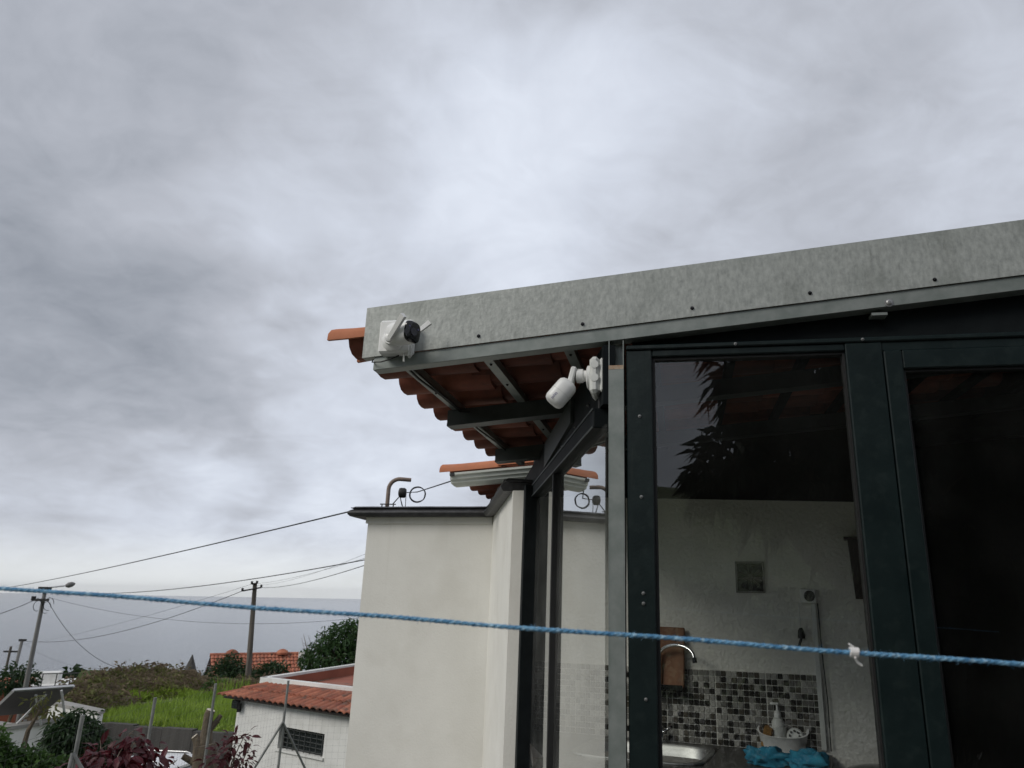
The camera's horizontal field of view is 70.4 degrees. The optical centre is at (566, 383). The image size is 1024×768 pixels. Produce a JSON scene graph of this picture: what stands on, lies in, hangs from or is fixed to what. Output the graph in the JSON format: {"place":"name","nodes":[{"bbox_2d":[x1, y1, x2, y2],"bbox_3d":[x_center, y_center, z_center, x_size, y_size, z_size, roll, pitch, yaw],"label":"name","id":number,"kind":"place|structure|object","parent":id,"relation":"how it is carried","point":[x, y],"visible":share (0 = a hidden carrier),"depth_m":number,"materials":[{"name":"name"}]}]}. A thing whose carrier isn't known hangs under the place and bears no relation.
{"place":"outdoors","nodes":[
{"label":"outdoors","id":0,"kind":"place"},
{"bbox_2d":[76,670,259,709],"bbox_3d":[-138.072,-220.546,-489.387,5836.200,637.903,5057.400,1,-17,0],"label":"hillside","id":1,"kind":"structure","parent":0,"point":[81,674],"depth_m":35.82,"materials":[{"name":"green plant"}]},
{"bbox_2d":[3,646,17,677],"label":"utility pole","id":2,"kind":"object","parent":1,"relation":"on","point":[8,656],"visible":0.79,"depth_m":57.80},
{"bbox_2d":[17,584,250,645],"bbox_3d":[-29.043,14.823,44.570,42.645,4.759,0.011,-14,-22,42],"label":"overhead cable","id":3,"kind":"object","parent":2,"relation":"attached to","point":[144,616],"visible":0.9,"depth_m":38.55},
{"bbox_2d":[0,677,35,722],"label":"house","id":4,"kind":"structure","parent":1,"relation":"on","point":[3,718],"depth_m":45.28,"materials":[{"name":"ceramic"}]},
{"bbox_2d":[13,639,26,670],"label":"utility pole","id":5,"kind":"object","parent":1,"relation":"on","point":[19,650],"visible":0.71,"depth_m":53.59,"materials":[{"name":"grey concrete"}]},
{"bbox_2d":[27,591,241,641],"bbox_3d":[-27.193,13.982,42.395,36.505,3.766,0.025,-14,-22,41],"label":"overhead cable","id":6,"kind":"object","parent":5,"relation":"attached to","point":[143,625],"visible":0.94,"depth_m":37.72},
{"bbox_2d":[0,660,42,721],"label":"tree","id":7,"kind":"object","parent":1,"relation":"on","point":[19,676],"visible":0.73,"depth_m":42.32,"materials":[{"name":"green plant"}]},
{"bbox_2d":[0,721,69,767],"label":"shrub","id":8,"kind":"object","parent":1,"relation":"on","point":[27,758],"visible":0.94,"depth_m":5.66,"materials":[{"name":"green plant"}]},
{"bbox_2d":[18,691,64,747],"bbox_3d":[-5.554,3.775,7.576,0.424,1.054,0.305,1,-17,0],"label":"sapling","id":9,"kind":"object","parent":1,"relation":"on","point":[38,710],"visible":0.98,"depth_m":7.64,"materials":[{"name":"green plant"}]},
{"bbox_2d":[15,582,74,722],"bbox_3d":[-22.556,12.513,30.750,1.524,7.959,0.642,15,-22,-39],"label":"street lamp","id":10,"kind":"object","parent":1,"relation":"on","point":[34,642],"visible":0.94,"depth_m":31.11,"materials":[{"name":"grey metal"}]},
{"bbox_2d":[48,601,134,670],"bbox_3d":[-20.279,10.724,30.915,4.830,2.737,0.018,-1,-17,7],"label":"overhead cable","id":11,"kind":"object","parent":10,"relation":"attached to","point":[78,643],"visible":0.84,"depth_m":30.87,"materials":[{"name":"black rubber"}]},
{"bbox_2d":[49,597,355,623],"bbox_3d":[-14.984,9.307,29.611,15.816,0.874,0.011,-3,-17,14],"label":"overhead cable","id":12,"kind":"object","parent":10,"relation":"attached to","point":[208,622],"visible":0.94,"depth_m":29.26,"materials":[{"name":"black rubber"}]},
{"bbox_2d":[109,559,364,593],"bbox_3d":[-12.823,6.130,22.519,27.493,0.880,0.019,-15,-23,43],"label":"overhead cable","id":13,"kind":"object","parent":10,"relation":"attached to","point":[250,579],"visible":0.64,"depth_m":17.43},
{"bbox_2d":[23,671,80,721],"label":"house","id":14,"kind":"structure","parent":1,"relation":"on","point":[50,678],"depth_m":50.25,"materials":[{"name":"white paint"}]},
{"bbox_2d":[0,701,104,751],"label":"building","id":15,"kind":"structure","parent":1,"relation":"on","point":[18,730],"depth_m":10.85,"materials":[{"name":"concrete"}]},
{"bbox_2d":[0,684,74,725],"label":"solar panel","id":16,"kind":"object","parent":15,"relation":"on","point":[11,701],"visible":0.76,"depth_m":10.97,"materials":[{"name":"glass"}]},
{"bbox_2d":[62,664,83,678],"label":"palm tree","id":17,"kind":"object","parent":1,"relation":"on","point":[76,668],"visible":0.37,"depth_m":84.87,"materials":[{"name":"green plant"}]},
{"bbox_2d":[33,706,119,767],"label":"shrub","id":18,"kind":"object","parent":1,"relation":"on","point":[71,720],"visible":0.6,"depth_m":8.43,"materials":[{"name":"green plant"}]},
{"bbox_2d":[55,727,178,767],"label":"copperleaf shrub","id":19,"kind":"object","parent":1,"relation":"on","point":[123,759],"visible":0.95,"depth_m":5.49,"materials":[{"name":"red plant"}]},
{"bbox_2d":[19,660,278,721],"bbox_3d":[-15.870,12.023,26.587,9.523,3.313,15.092,1,-17,0],"label":"bramble scrub","id":20,"kind":"object","parent":1,"relation":"on","point":[193,673],"visible":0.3,"depth_m":27.43,"materials":[{"name":"green plant"}]},
{"bbox_2d":[101,722,233,766],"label":"retaining wall","id":21,"kind":"structure","parent":1,"relation":"on","point":[182,739],"depth_m":19.84,"materials":[{"name":"concrete"}]},
{"bbox_2d":[123,685,225,702],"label":"tall grass","id":22,"kind":"structure","parent":1,"relation":"on","point":[143,694],"depth_m":26.56,"materials":[{"name":"green plant"}]},
{"bbox_2d":[4,680,350,767],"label":"wire fence","id":23,"kind":"object","parent":1,"relation":"on","point":[74,760],"visible":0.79,"depth_m":7.43,"materials":[{"name":"grey metal"}]},
{"bbox_2d":[184,654,196,671],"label":"spire building","id":24,"kind":"structure","parent":1,"relation":"on","point":[191,663],"depth_m":125.95,"materials":[{"name":"concrete"}]},
{"bbox_2d":[181,708,222,767],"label":"pollarded tree","id":25,"kind":"object","parent":1,"relation":"on","point":[194,738],"visible":0.76,"depth_m":10.28,"materials":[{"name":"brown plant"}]},
{"bbox_2d":[199,676,244,691],"bbox_3d":[-13.165,11.489,26.857,1.577,1.003,3.421,3,-17,-6],"label":"bush","id":26,"kind":"object","parent":1,"relation":"on","point":[210,683],"visible":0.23,"depth_m":27.84,"materials":[{"name":"green plant"}]},
{"bbox_2d":[193,725,261,767],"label":"plum shrub","id":27,"kind":"object","parent":1,"relation":"on","point":[227,757],"visible":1,"depth_m":6.67,"materials":[{"name":"purple plant"}]},
{"bbox_2d":[202,650,259,678],"bbox_3d":[-16.992,14.880,36.741,2.617,2.535,2.877,-11,-20,34],"label":"bush","id":28,"kind":"object","parent":1,"relation":"on","point":[229,666],"visible":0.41,"depth_m":36.58,"materials":[{"name":"green plant"}]},
{"bbox_2d":[241,581,262,680],"bbox_3d":[-13.510,10.708,30.496,0.885,4.666,0.268,8,-18,-21],"label":"utility pole","id":29,"kind":"object","parent":1,"relation":"on","point":[250,640],"visible":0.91,"depth_m":30.59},
{"bbox_2d":[261,565,363,587],"bbox_3d":[-7.896,5.736,21.315,0.015,0.421,23.249,9,-18,-26],"label":"overhead cable","id":30,"kind":"object","parent":29,"relation":"attached to","point":[312,580],"visible":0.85,"depth_m":18.55,"materials":[{"name":"black rubber"}]},
{"bbox_2d":[204,649,304,673],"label":"tiled house","id":31,"kind":"structure","parent":1,"relation":"on","point":[281,655],"depth_m":45.09,"materials":[{"name":"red tile"}]},
{"bbox_2d":[251,659,290,678],"bbox_3d":[-15.006,14.869,36.495,1.826,1.850,2.252,-15,-23,42],"label":"bush","id":32,"kind":"object","parent":1,"relation":"on","point":[278,667],"visible":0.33,"depth_m":36.46,"materials":[{"name":"green plant"}]},
{"bbox_2d":[217,682,352,767],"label":"shed","id":33,"kind":"structure","parent":1,"relation":"on","point":[327,750],"depth_m":15.57,"materials":[{"name":"weathered white tile"},{"name":"white plaster"}]},
{"bbox_2d":[231,700,241,711],"bbox_3d":[-7.550,7.388,16.602,0.220,0.260,0.177,-10,-20,33],"label":"floodlight","id":34,"kind":"object","parent":33,"relation":"attached to","point":[236,704],"visible":0.92,"depth_m":16.55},
{"bbox_2d":[274,727,324,760],"bbox_3d":[-5.600,7.578,15.306,1.630,0.483,0.160,-10,-20,33],"label":"window","id":35,"kind":"structure","parent":33,"relation":"in","point":[299,737],"depth_m":15.30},
{"bbox_2d":[260,663,354,690],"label":"parapet wall","id":36,"kind":"structure","parent":1,"relation":"on","point":[321,677],"depth_m":19.98,"materials":[{"name":"paint"}]},
{"bbox_2d":[295,617,358,670],"bbox_3d":[-10.639,12.682,34.329,3.970,3.175,3.028,15,-22,-39],"label":"leafy tree","id":37,"kind":"object","parent":1,"relation":"on","point":[333,651],"visible":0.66,"depth_m":33.89,"materials":[{"name":"green plant"}]},
{"bbox_2d":[345,478,531,767],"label":"outbuilding","id":38,"kind":"structure","parent":1,"relation":"on","point":[431,695],"depth_m":4.70,"materials":[{"name":"white paint"}]},
{"bbox_2d":[13,511,347,586],"bbox_3d":[-11.505,4.223,15.810,0.012,0.825,28.172,16,-22,-41],"label":"overhead cable","id":39,"kind":"object","parent":38,"relation":"attached to","point":[206,545],"visible":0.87,"depth_m":8.24,"materials":[{"name":"black rubber"}]},
{"bbox_2d":[380,477,410,506],"bbox_3d":[-1.374,0.933,5.798,0.229,0.377,0.070,4,-17,-10],"label":"vent pipe","id":40,"kind":"object","parent":38,"relation":"attached to","point":[390,484],"visible":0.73,"depth_m":5.82,"materials":[{"name":"grey metal"}]},
{"bbox_2d":[392,481,450,506],"bbox_3d":[-1.050,0.721,5.139,0.198,0.171,1.630,7,-18,-18],"label":"cable splice","id":41,"kind":"object","parent":40,"relation":"attached to","point":[402,492],"visible":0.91,"depth_m":5.81,"materials":[{"name":"black plastic"}]},
{"bbox_2d":[409,486,425,502],"bbox_3d":[-1.210,0.898,5.871,0.136,0.134,0.034,1,-17,0],"label":"cable coil","id":42,"kind":"object","parent":41,"relation":"hanging from","point":[411,499],"visible":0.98,"depth_m":5.87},
{"bbox_2d":[0,593,360,676],"bbox_3d":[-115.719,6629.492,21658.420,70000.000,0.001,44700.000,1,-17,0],"label":"sea","id":43,"kind":"structure","parent":0,"point":[173,641],"depth_m":3497.38,"materials":[{"name":"liquid"}]},
{"bbox_2d":[102,673,259,731],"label":"meadow grass","id":44,"kind":"structure","parent":0,"point":[190,716],"depth_m":21.55,"materials":[{"name":"green plant"}]},
{"bbox_2d":[0,585,1023,668],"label":"washing line","id":45,"kind":"object","parent":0,"point":[601,633],"visible":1,"depth_m":0.67,"materials":[{"name":"blue fabric"}]},
{"bbox_2d":[848,643,862,666],"bbox_3d":[0.255,0.238,0.637,0.011,0.020,0.009,1,-17,0],"label":"thread knot","id":46,"kind":"object","parent":45,"relation":"attached to","point":[854,652],"visible":1,"depth_m":0.64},
{"bbox_2d":[0,0,1023,598],"label":"sky","id":47,"kind":"structure","parent":0,"point":[194,194],"materials":[{"name":"grey"}]},
{"bbox_2d":[848,764,878,767],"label":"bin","id":48,"kind":"object","parent":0,"point":[866,766],"visible":0.61,"depth_m":2.85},
{"label":"terrace","id":49,"kind":"structure","parent":0,"visible":0},
{"bbox_2d":[439,460,533,498],"bbox_3d":[0.447,1.828,4.866,2.200,2.492,2.034,-2,-17,9],"label":"roof","id":50,"kind":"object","parent":49,"relation":"on","point":[486,478],"visible":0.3,"depth_m":4.37,"materials":[{"name":"ceramic"}]},
{"bbox_2d":[327,220,1023,767],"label":"house","id":51,"kind":"structure","parent":49,"relation":"on","point":[791,420],"depth_m":2.60,"materials":[{"name":"metal"}]},
{"bbox_2d":[372,313,431,362],"bbox_3d":[-0.501,-0.136,2.169,0.127,0.133,0.254,15,-21,-38],"label":"security camera","id":52,"kind":"object","parent":51,"relation":"attached to","point":[400,336],"visible":1,"depth_m":2.11,"materials":[{"name":"white plastic"}]},
{"bbox_2d":[515,408,607,767],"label":"side window frame","id":53,"kind":"structure","parent":51,"relation":"in","point":[560,712],"depth_m":2.51,"materials":[{"name":"black paint"}]},
{"bbox_2d":[546,357,601,408],"bbox_3d":[0.035,0.023,2.157,0.188,0.188,0.110,-2,-17,9],"label":"security camera","id":54,"kind":"object","parent":51,"relation":"attached to","point":[560,393],"visible":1,"depth_m":2.12,"materials":[{"name":"grey plastic"}]},
{"bbox_2d":[661,684,685,697],"bbox_3d":[0.465,1.418,3.352,0.164,0.054,0.076,-5,-18,20],"label":"wall shelf","id":55,"kind":"object","parent":51,"relation":"attached to","point":[678,688],"depth_m":3.31,"materials":[{"name":"black"}]},
{"bbox_2d":[660,627,684,687],"bbox_3d":[0.475,1.283,3.408,0.167,0.267,0.034,-5,-18,20],"label":"chopping board","id":56,"kind":"object","parent":55,"relation":"on","point":[673,665],"visible":0.48,"depth_m":3.39,"materials":[{"name":"brown wood"}]},
{"bbox_2d":[530,736,832,767],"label":"kitchen counter","id":57,"kind":"object","parent":51,"relation":"in","point":[683,755],"visible":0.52,"depth_m":3.10,"materials":[{"name":"metal"}]},
{"bbox_2d":[661,643,696,742],"bbox_3d":[0.496,1.406,3.288,0.048,0.431,0.238,15,-22,-39],"label":"tap","id":58,"kind":"object","parent":57,"relation":"on","point":[687,648],"visible":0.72,"depth_m":3.31,"materials":[{"name":"silver metal"}]},
{"bbox_2d":[743,745,790,767],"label":"cloth","id":59,"kind":"object","parent":57,"relation":"on","point":[772,756],"visible":0.97,"depth_m":2.85,"materials":[{"name":"blue fabric"}]},
{"bbox_2d":[757,725,808,752],"bbox_3d":[0.943,1.538,3.149,0.218,0.111,0.148,-5,-18,20],"label":"washing up tub","id":60,"kind":"object","parent":57,"relation":"on","point":[781,740],"visible":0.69,"depth_m":3.09,"materials":[{"name":"white plastic"}]},
{"bbox_2d":[761,725,772,745],"bbox_3d":[0.880,1.543,3.167,0.057,0.088,0.070,-5,-18,20],"label":"sponge","id":61,"kind":"object","parent":60,"relation":"in","point":[768,730],"visible":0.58,"depth_m":3.14},
{"bbox_2d":[770,702,783,727],"bbox_3d":[0.929,1.494,3.182,0.053,0.173,0.053,5,-17,-12],"label":"soap bottle","id":62,"kind":"object","parent":60,"relation":"in","point":[777,721],"visible":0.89,"depth_m":3.18,"materials":[{"name":"grey plastic"}]},
{"bbox_2d":[787,728,802,737],"bbox_3d":[0.986,1.522,3.122,0.072,0.070,0.042,-5,-18,20],"label":"scrubber","id":63,"kind":"object","parent":60,"relation":"in","point":[794,732],"visible":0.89,"depth_m":3.12,"materials":[{"name":"grey plastic"}]},
{"bbox_2d":[784,748,829,767],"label":"cloth","id":64,"kind":"object","parent":57,"relation":"on","point":[807,758],"visible":0.99,"depth_m":2.79,"materials":[{"name":"blue fabric"}]},
{"bbox_2d":[735,561,765,592],"bbox_3d":[0.861,0.907,3.399,0.133,0.142,0.012,-5,-18,20],"label":"air vent","id":65,"kind":"object","parent":51,"relation":"attached to","point":[749,576],"visible":1,"depth_m":3.40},
{"bbox_2d":[800,589,816,602],"bbox_3d":[1.094,0.961,3.279,0.069,0.062,0.032,-5,-18,20],"label":"power socket","id":66,"kind":"object","parent":51,"relation":"attached to","point":[807,595],"visible":1,"depth_m":3.27,"materials":[{"name":"white plastic"}]},
{"bbox_2d":[798,603,804,646],"bbox_3d":[1.049,1.081,3.246,0.031,0.188,0.031,8,-18,-23],"label":"hanging plug","id":67,"kind":"object","parent":66,"relation":"hanging from","point":[801,634],"visible":0.98,"depth_m":3.23,"materials":[{"name":"grey plastic"}]},
{"bbox_2d":[811,603,831,751],"bbox_3d":[1.117,1.277,3.174,0.043,0.604,0.009,-5,-18,20],"label":"wall conduit","id":68,"kind":"object","parent":51,"relation":"attached to","point":[819,681],"depth_m":3.17,"materials":[{"name":"grey plastic"}]},
{"bbox_2d":[626,332,1023,767],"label":"window frame","id":69,"kind":"structure","parent":51,"relation":"in","point":[901,738],"depth_m":1.90,"materials":[{"name":"green paint"}]},
{"bbox_2d":[843,536,862,598],"bbox_3d":[1.307,0.812,3.195,0.136,0.264,0.114,-5,-18,20],"label":"wall lantern","id":70,"kind":"object","parent":51,"relation":"attached to","point":[854,554],"depth_m":3.17,"materials":[{"name":"black metal"}]},
{"bbox_2d":[881,337,1023,767],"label":"door","id":71,"kind":"structure","parent":51,"relation":"in","point":[993,355],"depth_m":1.90,"materials":[{"name":"green paint"}]},
{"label":"road","id":72,"kind":"structure","parent":0,"visible":0},
{"bbox_2d":[131,750,191,767],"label":"parked car","id":73,"kind":"object","parent":72,"relation":"on","point":[178,763],"visible":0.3,"depth_m":16.19,"materials":[{"name":"white paint"}]}
]}

